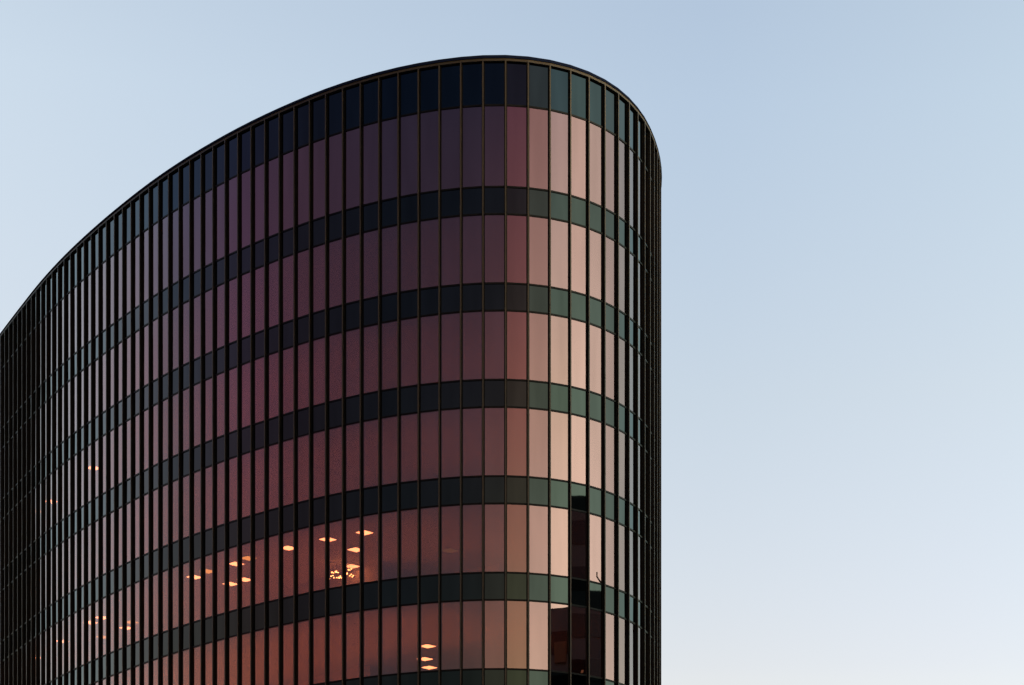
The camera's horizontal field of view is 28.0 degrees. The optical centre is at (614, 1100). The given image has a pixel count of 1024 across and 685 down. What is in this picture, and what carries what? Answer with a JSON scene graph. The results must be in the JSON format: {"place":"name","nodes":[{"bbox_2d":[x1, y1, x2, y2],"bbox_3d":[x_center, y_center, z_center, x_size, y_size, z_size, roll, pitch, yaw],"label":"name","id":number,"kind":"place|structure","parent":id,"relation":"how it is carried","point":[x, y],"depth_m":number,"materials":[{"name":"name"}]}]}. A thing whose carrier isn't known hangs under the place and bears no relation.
{"place":"outdoors","nodes":[
{"label":"outdoors","id":0,"kind":"place"},
{"bbox_2d":[0,55,661,684],"bbox_3d":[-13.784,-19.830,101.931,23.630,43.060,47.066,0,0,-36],"label":"office tower","id":1,"kind":"structure","parent":0,"point":[356,381],"depth_m":83.80,"materials":[{"name":"glass"}]},
{"bbox_2d":[254,164,263,241],"bbox_3d":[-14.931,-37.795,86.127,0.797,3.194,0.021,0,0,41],"label":"window","id":2,"kind":"structure","parent":1,"relation":"in","point":[259,170],"depth_m":86.14,"materials":[{"name":"purple glass"}]},
{"bbox_2d":[267,157,277,236],"bbox_3d":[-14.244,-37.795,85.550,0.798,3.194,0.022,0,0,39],"label":"window","id":3,"kind":"structure","parent":1,"relation":"in","point":[272,166],"depth_m":85.60,"materials":[{"name":"purple glass"}]},
{"bbox_2d":[282,151,292,230],"bbox_3d":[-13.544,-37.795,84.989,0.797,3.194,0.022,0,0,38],"label":"window","id":4,"kind":"structure","parent":1,"relation":"in","point":[287,159],"depth_m":85.02,"materials":[{"name":"purple glass"}]},
{"bbox_2d":[297,145,308,224],"bbox_3d":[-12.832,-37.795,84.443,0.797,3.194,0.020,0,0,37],"label":"window","id":5,"kind":"structure","parent":1,"relation":"in","point":[302,153],"depth_m":84.44,"materials":[{"name":"purple glass"}]},
{"bbox_2d":[297,249,308,316],"bbox_3d":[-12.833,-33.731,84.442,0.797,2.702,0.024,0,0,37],"label":"window","id":6,"kind":"structure","parent":1,"relation":"in","point":[302,257],"depth_m":84.44,"materials":[{"name":"purple glass"}]},
{"bbox_2d":[297,342,308,409],"bbox_3d":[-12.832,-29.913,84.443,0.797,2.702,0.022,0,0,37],"label":"window","id":7,"kind":"structure","parent":1,"relation":"in","point":[303,349],"depth_m":84.44,"materials":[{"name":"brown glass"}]},
{"bbox_2d":[297,435,308,501],"bbox_3d":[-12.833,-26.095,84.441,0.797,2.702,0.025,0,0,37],"label":"window","id":8,"kind":"structure","parent":1,"relation":"in","point":[302,442],"depth_m":84.45,"materials":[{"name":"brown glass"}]},
{"bbox_2d":[297,527,308,593],"bbox_3d":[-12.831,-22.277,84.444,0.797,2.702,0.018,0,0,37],"label":"window","id":9,"kind":"structure","parent":1,"relation":"in","point":[302,534],"depth_m":84.44,"materials":[{"name":"brown glass"}]},
{"bbox_2d":[297,620,308,684],"bbox_3d":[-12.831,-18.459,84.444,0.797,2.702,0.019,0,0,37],"label":"window","id":10,"kind":"structure","parent":1,"relation":"in","point":[302,627],"depth_m":84.44,"materials":[{"name":"brown glass"}]},
{"bbox_2d":[312,139,324,219],"bbox_3d":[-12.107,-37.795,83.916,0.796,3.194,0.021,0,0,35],"label":"window","id":11,"kind":"structure","parent":1,"relation":"in","point":[318,148],"depth_m":83.92,"materials":[{"name":"purple glass"}]},
{"bbox_2d":[312,244,324,312],"bbox_3d":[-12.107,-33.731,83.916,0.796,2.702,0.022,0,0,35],"label":"window","id":12,"kind":"structure","parent":1,"relation":"in","point":[318,253],"depth_m":83.92,"materials":[{"name":"purple glass"}]},
{"bbox_2d":[312,337,324,404],"bbox_3d":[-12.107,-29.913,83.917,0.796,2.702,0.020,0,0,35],"label":"window","id":13,"kind":"structure","parent":1,"relation":"in","point":[318,346],"depth_m":83.92,"materials":[{"name":"purple glass"}]},
{"bbox_2d":[312,524,324,590],"bbox_3d":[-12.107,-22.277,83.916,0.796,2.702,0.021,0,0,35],"label":"window","id":14,"kind":"structure","parent":1,"relation":"in","point":[318,532],"depth_m":83.92,"materials":[{"name":"brown glass"}]},
{"bbox_2d":[312,617,324,683],"bbox_3d":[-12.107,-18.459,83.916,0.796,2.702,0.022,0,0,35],"label":"window","id":15,"kind":"structure","parent":1,"relation":"in","point":[318,625],"depth_m":83.92,"materials":[{"name":"brown glass"}]},
{"bbox_2d":[312,431,324,497],"bbox_3d":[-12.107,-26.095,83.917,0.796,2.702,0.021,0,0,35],"label":"window","id":16,"kind":"structure","parent":1,"relation":"in","point":[318,439],"depth_m":83.92,"materials":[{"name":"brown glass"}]},
{"bbox_2d":[328,133,341,213],"bbox_3d":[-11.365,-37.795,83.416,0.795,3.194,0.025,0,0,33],"label":"window","id":17,"kind":"structure","parent":1,"relation":"in","point":[334,142],"depth_m":83.41,"materials":[{"name":"purple glass"}]},
{"bbox_2d":[328,239,341,307],"bbox_3d":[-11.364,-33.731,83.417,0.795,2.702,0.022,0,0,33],"label":"window","id":18,"kind":"structure","parent":1,"relation":"in","point":[335,247],"depth_m":83.41,"materials":[{"name":"purple glass"}]},
{"bbox_2d":[328,614,341,681],"bbox_3d":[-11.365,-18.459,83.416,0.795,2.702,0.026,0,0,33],"label":"window","id":19,"kind":"structure","parent":1,"relation":"in","point":[334,622],"depth_m":83.41,"materials":[{"name":"brown glass"}]},
{"bbox_2d":[328,333,341,400],"bbox_3d":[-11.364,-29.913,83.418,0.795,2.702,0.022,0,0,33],"label":"window","id":20,"kind":"structure","parent":1,"relation":"in","point":[334,341],"depth_m":83.41,"materials":[{"name":"purple glass"}]},
{"bbox_2d":[328,427,341,494],"bbox_3d":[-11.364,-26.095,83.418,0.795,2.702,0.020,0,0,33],"label":"window","id":21,"kind":"structure","parent":1,"relation":"in","point":[335,434],"depth_m":83.43,"materials":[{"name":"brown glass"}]},
{"bbox_2d":[328,520,341,587],"bbox_3d":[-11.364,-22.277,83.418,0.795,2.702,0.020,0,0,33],"label":"window","id":22,"kind":"structure","parent":1,"relation":"in","point":[334,528],"depth_m":83.41,"materials":[{"name":"brown glass"}]},
{"bbox_2d":[345,128,359,208],"bbox_3d":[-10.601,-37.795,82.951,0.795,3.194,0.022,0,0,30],"label":"window","id":23,"kind":"structure","parent":1,"relation":"in","point":[352,137],"depth_m":82.94,"materials":[{"name":"purple glass"}]},
{"bbox_2d":[345,234,359,302],"bbox_3d":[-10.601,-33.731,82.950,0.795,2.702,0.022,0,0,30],"label":"window","id":24,"kind":"structure","parent":1,"relation":"in","point":[352,244],"depth_m":82.94,"materials":[{"name":"purple glass"}]},
{"bbox_2d":[345,328,359,396],"bbox_3d":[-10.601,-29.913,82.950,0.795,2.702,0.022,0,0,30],"label":"window","id":25,"kind":"structure","parent":1,"relation":"in","point":[352,338],"depth_m":82.94,"materials":[{"name":"purple glass"}]},
{"bbox_2d":[345,612,359,678],"bbox_3d":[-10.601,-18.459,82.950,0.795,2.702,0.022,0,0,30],"label":"window","id":26,"kind":"structure","parent":1,"relation":"in","point":[352,620],"depth_m":82.94,"materials":[{"name":"brown glass"}]},
{"bbox_2d":[345,423,359,490],"bbox_3d":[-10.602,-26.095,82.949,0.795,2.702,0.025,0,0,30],"label":"window","id":27,"kind":"structure","parent":1,"relation":"in","point":[352,432],"depth_m":82.94,"materials":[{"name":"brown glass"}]},
{"bbox_2d":[345,517,359,584],"bbox_3d":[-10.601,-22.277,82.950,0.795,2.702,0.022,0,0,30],"label":"window","id":28,"kind":"structure","parent":1,"relation":"in","point":[352,526],"depth_m":82.94,"materials":[{"name":"brown glass"}]},
{"bbox_2d":[363,123,377,203],"bbox_3d":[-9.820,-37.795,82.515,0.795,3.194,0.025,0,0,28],"label":"window","id":29,"kind":"structure","parent":1,"relation":"in","point":[370,132],"depth_m":82.52,"materials":[{"name":"purple glass"}]},
{"bbox_2d":[363,230,377,298],"bbox_3d":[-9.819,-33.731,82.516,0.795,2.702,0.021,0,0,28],"label":"window","id":30,"kind":"structure","parent":1,"relation":"in","point":[370,239],"depth_m":82.52,"materials":[{"name":"purple glass"}]},
{"bbox_2d":[363,325,377,392],"bbox_3d":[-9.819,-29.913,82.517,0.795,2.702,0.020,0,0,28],"label":"window","id":31,"kind":"structure","parent":1,"relation":"in","point":[370,334],"depth_m":82.52,"materials":[{"name":"purple glass"}]},
{"bbox_2d":[363,609,377,676],"bbox_3d":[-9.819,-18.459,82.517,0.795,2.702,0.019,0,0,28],"label":"window","id":32,"kind":"structure","parent":1,"relation":"in","point":[370,617],"depth_m":82.52,"materials":[{"name":"brown glass"}]},
{"bbox_2d":[363,419,377,487],"bbox_3d":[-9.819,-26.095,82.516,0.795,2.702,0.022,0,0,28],"label":"window","id":33,"kind":"structure","parent":1,"relation":"in","point":[370,428],"depth_m":82.52,"materials":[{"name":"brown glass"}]},
{"bbox_2d":[363,514,377,581],"bbox_3d":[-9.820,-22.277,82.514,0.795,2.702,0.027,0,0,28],"label":"window","id":34,"kind":"structure","parent":1,"relation":"in","point":[370,523],"depth_m":82.52,"materials":[{"name":"brown glass"}]},
{"bbox_2d":[381,118,396,199],"bbox_3d":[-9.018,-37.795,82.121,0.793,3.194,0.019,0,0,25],"label":"window","id":35,"kind":"structure","parent":1,"relation":"in","point":[389,127],"depth_m":82.12,"materials":[{"name":"purple glass"}]},
{"bbox_2d":[381,226,396,294],"bbox_3d":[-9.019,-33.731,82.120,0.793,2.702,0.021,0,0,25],"label":"window","id":36,"kind":"structure","parent":1,"relation":"in","point":[388,235],"depth_m":82.14,"materials":[{"name":"purple glass"}]},
{"bbox_2d":[381,321,396,389],"bbox_3d":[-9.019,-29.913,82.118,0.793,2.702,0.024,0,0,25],"label":"window","id":37,"kind":"structure","parent":1,"relation":"in","point":[388,330],"depth_m":82.12,"materials":[{"name":"purple glass"}]},
{"bbox_2d":[381,607,396,674],"bbox_3d":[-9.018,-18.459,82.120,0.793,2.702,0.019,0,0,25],"label":"window","id":38,"kind":"structure","parent":1,"relation":"in","point":[388,615],"depth_m":82.12,"materials":[{"name":"brown glass"}]},
{"bbox_2d":[381,416,396,484],"bbox_3d":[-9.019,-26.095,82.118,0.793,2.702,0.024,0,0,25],"label":"window","id":39,"kind":"structure","parent":1,"relation":"in","point":[388,425],"depth_m":82.12,"materials":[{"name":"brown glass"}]},
{"bbox_2d":[381,511,396,579],"bbox_3d":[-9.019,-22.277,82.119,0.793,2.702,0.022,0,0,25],"label":"window","id":40,"kind":"structure","parent":1,"relation":"in","point":[388,520],"depth_m":82.12,"materials":[{"name":"brown glass"}]},
{"bbox_2d":[401,114,416,195],"bbox_3d":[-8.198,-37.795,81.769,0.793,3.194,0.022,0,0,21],"label":"window","id":41,"kind":"structure","parent":1,"relation":"in","point":[408,123],"depth_m":81.77,"materials":[{"name":"purple glass"}]},
{"bbox_2d":[401,318,416,386],"bbox_3d":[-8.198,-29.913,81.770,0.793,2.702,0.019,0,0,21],"label":"window","id":42,"kind":"structure","parent":1,"relation":"in","point":[408,326],"depth_m":81.77,"materials":[{"name":"purple glass"}]},
{"bbox_2d":[401,222,416,290],"bbox_3d":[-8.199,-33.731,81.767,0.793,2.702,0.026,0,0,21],"label":"window","id":43,"kind":"structure","parent":1,"relation":"in","point":[408,231],"depth_m":81.76,"materials":[{"name":"purple glass"}]},
{"bbox_2d":[401,413,416,481],"bbox_3d":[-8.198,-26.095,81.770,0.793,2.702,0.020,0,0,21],"label":"window","id":44,"kind":"structure","parent":1,"relation":"in","point":[408,422],"depth_m":81.76,"materials":[{"name":"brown glass"}]},
{"bbox_2d":[401,509,416,576],"bbox_3d":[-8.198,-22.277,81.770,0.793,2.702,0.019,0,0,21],"label":"window","id":45,"kind":"structure","parent":1,"relation":"in","point":[408,517],"depth_m":81.76,"materials":[{"name":"brown glass"}]},
{"bbox_2d":[401,605,416,672],"bbox_3d":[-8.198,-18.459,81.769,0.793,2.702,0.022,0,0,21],"label":"window","id":46,"kind":"structure","parent":1,"relation":"in","point":[408,613],"depth_m":81.76,"materials":[{"name":"brown glass"}]},
{"bbox_2d":[421,111,437,191],"bbox_3d":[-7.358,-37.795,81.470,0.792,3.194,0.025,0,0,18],"label":"window","id":47,"kind":"structure","parent":1,"relation":"in","point":[429,120],"depth_m":81.46,"materials":[{"name":"purple glass"}]},
{"bbox_2d":[421,219,437,287],"bbox_3d":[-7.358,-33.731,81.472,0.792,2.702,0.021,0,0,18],"label":"window","id":48,"kind":"structure","parent":1,"relation":"in","point":[429,228],"depth_m":81.46,"materials":[{"name":"purple glass"}]},
{"bbox_2d":[421,315,437,383],"bbox_3d":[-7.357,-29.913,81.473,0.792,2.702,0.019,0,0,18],"label":"window","id":49,"kind":"structure","parent":1,"relation":"in","point":[429,324],"depth_m":81.46,"materials":[{"name":"purple glass"}]},
{"bbox_2d":[421,411,437,479],"bbox_3d":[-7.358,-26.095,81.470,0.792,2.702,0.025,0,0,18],"label":"window","id":50,"kind":"structure","parent":1,"relation":"in","point":[429,420],"depth_m":81.46,"materials":[{"name":"purple glass"}]},
{"bbox_2d":[421,603,437,670],"bbox_3d":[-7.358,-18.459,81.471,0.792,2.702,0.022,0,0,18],"label":"window","id":51,"kind":"structure","parent":1,"relation":"in","point":[429,612],"depth_m":81.46,"materials":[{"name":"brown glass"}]},
{"bbox_2d":[421,507,437,574],"bbox_3d":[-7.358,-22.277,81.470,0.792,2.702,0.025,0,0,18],"label":"window","id":52,"kind":"structure","parent":1,"relation":"in","point":[429,516],"depth_m":81.46,"materials":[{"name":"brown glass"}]},
{"bbox_2d":[441,108,459,188],"bbox_3d":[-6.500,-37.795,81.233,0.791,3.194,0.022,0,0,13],"label":"window","id":53,"kind":"structure","parent":1,"relation":"in","point":[450,118],"depth_m":81.22,"materials":[{"name":"purple glass"}]},
{"bbox_2d":[441,313,459,381],"bbox_3d":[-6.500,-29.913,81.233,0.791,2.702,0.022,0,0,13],"label":"window","id":54,"kind":"structure","parent":1,"relation":"in","point":[450,323],"depth_m":81.22,"materials":[{"name":"purple glass"}]},
{"bbox_2d":[441,602,459,669],"bbox_3d":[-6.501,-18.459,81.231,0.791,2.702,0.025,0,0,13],"label":"window","id":55,"kind":"structure","parent":1,"relation":"in","point":[450,611],"depth_m":81.22,"materials":[{"name":"brown glass"}]},
{"bbox_2d":[441,217,459,284],"bbox_3d":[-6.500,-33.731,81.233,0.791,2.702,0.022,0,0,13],"label":"window","id":56,"kind":"structure","parent":1,"relation":"in","point":[450,227],"depth_m":81.22,"materials":[{"name":"purple glass"}]},
{"bbox_2d":[441,409,459,477],"bbox_3d":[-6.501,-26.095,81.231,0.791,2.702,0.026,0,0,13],"label":"window","id":57,"kind":"structure","parent":1,"relation":"in","point":[450,419],"depth_m":81.22,"materials":[{"name":"purple glass"}]},
{"bbox_2d":[441,505,459,573],"bbox_3d":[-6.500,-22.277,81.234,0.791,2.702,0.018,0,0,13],"label":"window","id":58,"kind":"structure","parent":1,"relation":"in","point":[450,515],"depth_m":81.22,"materials":[{"name":"brown glass"}]},
{"bbox_2d":[463,106,481,186],"bbox_3d":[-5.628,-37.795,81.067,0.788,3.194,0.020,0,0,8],"label":"window","id":59,"kind":"structure","parent":1,"relation":"in","point":[472,116],"depth_m":81.06,"materials":[{"name":"purple glass"}]},
{"bbox_2d":[463,215,481,282],"bbox_3d":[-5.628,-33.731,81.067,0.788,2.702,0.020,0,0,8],"label":"window","id":60,"kind":"structure","parent":1,"relation":"in","point":[472,225],"depth_m":81.06,"materials":[{"name":"purple glass"}]},
{"bbox_2d":[463,312,481,379],"bbox_3d":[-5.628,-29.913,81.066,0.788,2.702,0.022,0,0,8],"label":"window","id":61,"kind":"structure","parent":1,"relation":"in","point":[472,321],"depth_m":81.06,"materials":[{"name":"purple glass"}]},
{"bbox_2d":[463,504,481,571],"bbox_3d":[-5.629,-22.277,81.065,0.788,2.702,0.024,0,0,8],"label":"window","id":62,"kind":"structure","parent":1,"relation":"in","point":[472,514],"depth_m":81.06,"materials":[{"name":"brown glass"}]},
{"bbox_2d":[463,408,481,475],"bbox_3d":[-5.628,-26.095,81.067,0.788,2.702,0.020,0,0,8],"label":"window","id":63,"kind":"structure","parent":1,"relation":"in","point":[472,418],"depth_m":81.06,"materials":[{"name":"purple glass"}]},
{"bbox_2d":[463,601,481,668],"bbox_3d":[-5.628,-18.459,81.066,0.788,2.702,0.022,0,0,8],"label":"window","id":64,"kind":"structure","parent":1,"relation":"in","point":[472,610],"depth_m":81.06,"materials":[{"name":"brown glass"}]},
{"bbox_2d":[485,106,503,185],"bbox_3d":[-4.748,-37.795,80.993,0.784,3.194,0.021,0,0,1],"label":"window","id":65,"kind":"structure","parent":1,"relation":"in","point":[494,115],"depth_m":80.98,"materials":[{"name":"purple glass"}]},
{"bbox_2d":[485,215,503,281],"bbox_3d":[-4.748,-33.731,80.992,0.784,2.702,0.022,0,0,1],"label":"window","id":66,"kind":"structure","parent":1,"relation":"in","point":[494,224],"depth_m":80.98,"materials":[{"name":"purple glass"}]},
{"bbox_2d":[485,311,503,378],"bbox_3d":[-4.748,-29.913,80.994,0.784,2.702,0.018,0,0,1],"label":"window","id":67,"kind":"structure","parent":1,"relation":"in","point":[494,320],"depth_m":80.98,"materials":[{"name":"purple glass"}]},
{"bbox_2d":[485,408,503,474],"bbox_3d":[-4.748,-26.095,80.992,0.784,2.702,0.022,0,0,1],"label":"window","id":68,"kind":"structure","parent":1,"relation":"in","point":[494,417],"depth_m":80.98,"materials":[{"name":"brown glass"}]},
{"bbox_2d":[485,601,503,667],"bbox_3d":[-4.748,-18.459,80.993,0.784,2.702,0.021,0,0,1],"label":"window","id":69,"kind":"structure","parent":1,"relation":"in","point":[494,610],"depth_m":80.98,"materials":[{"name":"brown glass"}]},
{"bbox_2d":[485,504,503,571],"bbox_3d":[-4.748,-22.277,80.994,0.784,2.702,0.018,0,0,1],"label":"window","id":70,"kind":"structure","parent":1,"relation":"in","point":[494,513],"depth_m":80.98,"materials":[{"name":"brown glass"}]},
{"bbox_2d":[507,106,525,186],"bbox_3d":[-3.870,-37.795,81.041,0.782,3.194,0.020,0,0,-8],"label":"window","id":71,"kind":"structure","parent":1,"relation":"in","point":[516,116],"depth_m":81.02,"materials":[{"name":"pink glass"}]},
{"bbox_2d":[507,504,525,571],"bbox_3d":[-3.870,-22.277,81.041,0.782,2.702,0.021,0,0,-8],"label":"window","id":72,"kind":"structure","parent":1,"relation":"in","point":[516,514],"depth_m":81.02,"materials":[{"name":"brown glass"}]},
{"bbox_2d":[507,601,525,668],"bbox_3d":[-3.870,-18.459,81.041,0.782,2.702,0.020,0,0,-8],"label":"window","id":73,"kind":"structure","parent":1,"relation":"in","point":[516,610],"depth_m":81.02,"materials":[{"name":"brown glass"}]},
{"bbox_2d":[507,215,525,282],"bbox_3d":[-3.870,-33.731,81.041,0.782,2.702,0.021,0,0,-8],"label":"window","id":74,"kind":"structure","parent":1,"relation":"in","point":[516,225],"depth_m":81.02,"materials":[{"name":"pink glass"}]},
{"bbox_2d":[507,311,525,378],"bbox_3d":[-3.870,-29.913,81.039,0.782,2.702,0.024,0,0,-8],"label":"window","id":75,"kind":"structure","parent":1,"relation":"in","point":[516,321],"depth_m":81.02,"materials":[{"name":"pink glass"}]},
{"bbox_2d":[507,408,525,475],"bbox_3d":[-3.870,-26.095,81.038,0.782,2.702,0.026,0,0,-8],"label":"window","id":76,"kind":"structure","parent":1,"relation":"in","point":[516,417],"depth_m":81.02,"materials":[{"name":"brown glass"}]},
{"bbox_2d":[529,108,547,189],"bbox_3d":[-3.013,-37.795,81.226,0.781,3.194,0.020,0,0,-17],"label":"window","id":77,"kind":"structure","parent":1,"relation":"in","point":[538,118],"depth_m":81.22,"materials":[{"name":"pink glass"}]},
{"bbox_2d":[529,216,547,285],"bbox_3d":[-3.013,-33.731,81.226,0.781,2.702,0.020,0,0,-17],"label":"window","id":78,"kind":"structure","parent":1,"relation":"in","point":[538,227],"depth_m":81.22,"materials":[{"name":"pink glass"}]},
{"bbox_2d":[529,601,547,669],"bbox_3d":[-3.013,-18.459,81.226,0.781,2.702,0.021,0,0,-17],"label":"window","id":79,"kind":"structure","parent":1,"relation":"in","point":[538,611],"depth_m":81.22,"materials":[{"name":"pink glass"}]},
{"bbox_2d":[529,313,547,381],"bbox_3d":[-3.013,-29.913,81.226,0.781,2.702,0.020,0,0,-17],"label":"window","id":80,"kind":"structure","parent":1,"relation":"in","point":[538,323],"depth_m":81.22,"materials":[{"name":"pink glass"}]},
{"bbox_2d":[529,505,547,573],"bbox_3d":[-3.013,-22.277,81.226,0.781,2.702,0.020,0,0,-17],"label":"window","id":81,"kind":"structure","parent":1,"relation":"in","point":[538,515],"depth_m":81.22,"materials":[{"name":"pink glass"}]},
{"bbox_2d":[529,409,547,477],"bbox_3d":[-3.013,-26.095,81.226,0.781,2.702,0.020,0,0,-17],"label":"window","id":82,"kind":"structure","parent":1,"relation":"in","point":[538,419],"depth_m":81.22,"materials":[{"name":"pink glass"}]},
{"bbox_2d":[551,111,567,193],"bbox_3d":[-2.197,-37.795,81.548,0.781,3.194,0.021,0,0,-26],"label":"window","id":83,"kind":"structure","parent":1,"relation":"in","point":[559,121],"depth_m":81.54,"materials":[{"name":"pink glass"}]},
{"bbox_2d":[551,315,567,384],"bbox_3d":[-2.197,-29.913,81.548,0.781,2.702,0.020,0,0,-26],"label":"window","id":84,"kind":"structure","parent":1,"relation":"in","point":[559,325],"depth_m":81.54,"materials":[{"name":"pink glass"}]},
{"bbox_2d":[551,219,567,288],"bbox_3d":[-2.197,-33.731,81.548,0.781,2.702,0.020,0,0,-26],"label":"window","id":85,"kind":"structure","parent":1,"relation":"in","point":[559,229],"depth_m":81.54,"materials":[{"name":"pink glass"}]},
{"bbox_2d":[551,411,567,480],"bbox_3d":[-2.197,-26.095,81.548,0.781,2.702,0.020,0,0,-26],"label":"window","id":86,"kind":"structure","parent":1,"relation":"in","point":[559,421],"depth_m":81.54,"materials":[{"name":"pink glass"}]},
{"bbox_2d":[551,507,567,575],"bbox_3d":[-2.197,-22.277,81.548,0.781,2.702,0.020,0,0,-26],"label":"window","id":87,"kind":"structure","parent":1,"relation":"in","point":[559,517],"depth_m":81.54,"materials":[{"name":"pink glass"}]},
{"bbox_2d":[551,603,567,671],"bbox_3d":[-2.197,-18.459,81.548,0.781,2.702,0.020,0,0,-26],"label":"window","id":88,"kind":"structure","parent":1,"relation":"in","point":[559,612],"depth_m":81.54,"materials":[{"name":"black glass"}]},
{"bbox_2d":[571,116,585,198],"bbox_3d":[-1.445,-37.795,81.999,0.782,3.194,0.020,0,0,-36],"label":"window","id":89,"kind":"structure","parent":1,"relation":"in","point":[578,126],"depth_m":82.00,"materials":[{"name":"pink glass"}]},
{"bbox_2d":[571,319,585,388],"bbox_3d":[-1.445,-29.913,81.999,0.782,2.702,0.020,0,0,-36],"label":"window","id":90,"kind":"structure","parent":1,"relation":"in","point":[578,329],"depth_m":82.00,"materials":[{"name":"pink glass"}]},
{"bbox_2d":[571,606,585,673],"bbox_3d":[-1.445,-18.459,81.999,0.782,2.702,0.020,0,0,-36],"label":"window","id":91,"kind":"structure","parent":1,"relation":"in","point":[578,614],"depth_m":82.00,"materials":[{"name":"black glass"}]},
{"bbox_2d":[571,224,585,293],"bbox_3d":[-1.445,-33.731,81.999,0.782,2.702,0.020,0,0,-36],"label":"window","id":92,"kind":"structure","parent":1,"relation":"in","point":[578,233],"depth_m":82.00,"materials":[{"name":"pink glass"}]},
{"bbox_2d":[571,415,585,483],"bbox_3d":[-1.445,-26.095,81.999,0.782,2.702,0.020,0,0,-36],"label":"window","id":93,"kind":"structure","parent":1,"relation":"in","point":[578,424],"depth_m":82.00,"materials":[{"name":"pink glass"}]},
{"bbox_2d":[571,510,585,578],"bbox_3d":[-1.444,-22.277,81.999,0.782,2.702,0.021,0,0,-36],"label":"window","id":94,"kind":"structure","parent":1,"relation":"in","point":[578,519],"depth_m":82.00,"materials":[{"name":"black glass"}]},
{"bbox_2d":[590,123,601,205],"bbox_3d":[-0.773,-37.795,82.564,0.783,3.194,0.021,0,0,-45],"label":"window","id":95,"kind":"structure","parent":1,"relation":"in","point":[595,131],"depth_m":82.56,"materials":[{"name":"pink glass"}]},
{"bbox_2d":[590,230,601,299],"bbox_3d":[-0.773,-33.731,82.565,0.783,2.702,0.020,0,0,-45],"label":"window","id":96,"kind":"structure","parent":1,"relation":"in","point":[595,238],"depth_m":82.56,"materials":[{"name":"pink glass"}]},
{"bbox_2d":[590,325,601,393],"bbox_3d":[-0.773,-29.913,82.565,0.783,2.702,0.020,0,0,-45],"label":"window","id":97,"kind":"structure","parent":1,"relation":"in","point":[595,332],"depth_m":82.56,"materials":[{"name":"pink glass"}]},
{"bbox_2d":[590,609,601,676],"bbox_3d":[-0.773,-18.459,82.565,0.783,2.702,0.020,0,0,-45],"label":"window","id":98,"kind":"structure","parent":1,"relation":"in","point":[595,616],"depth_m":82.56,"materials":[{"name":"black glass"}]},
{"bbox_2d":[590,419,601,488],"bbox_3d":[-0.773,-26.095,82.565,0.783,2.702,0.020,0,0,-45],"label":"window","id":99,"kind":"structure","parent":1,"relation":"in","point":[595,427],"depth_m":82.56,"materials":[{"name":"pink glass"}]},
{"bbox_2d":[590,514,601,582],"bbox_3d":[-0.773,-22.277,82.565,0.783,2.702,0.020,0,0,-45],"label":"window","id":100,"kind":"structure","parent":1,"relation":"in","point":[595,521],"depth_m":82.56,"materials":[{"name":"pink glass"}]},
{"bbox_2d":[606,131,615,212],"bbox_3d":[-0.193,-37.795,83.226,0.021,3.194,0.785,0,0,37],"label":"window","id":101,"kind":"structure","parent":1,"relation":"in","point":[610,138],"depth_m":83.28,"materials":[{"name":"pink glass"}]},
{"bbox_2d":[0,0,1023,684],"label":"sky","id":102,"kind":"structure","parent":0,"point":[842,189],"materials":[{"name":"blue"}]}
]}

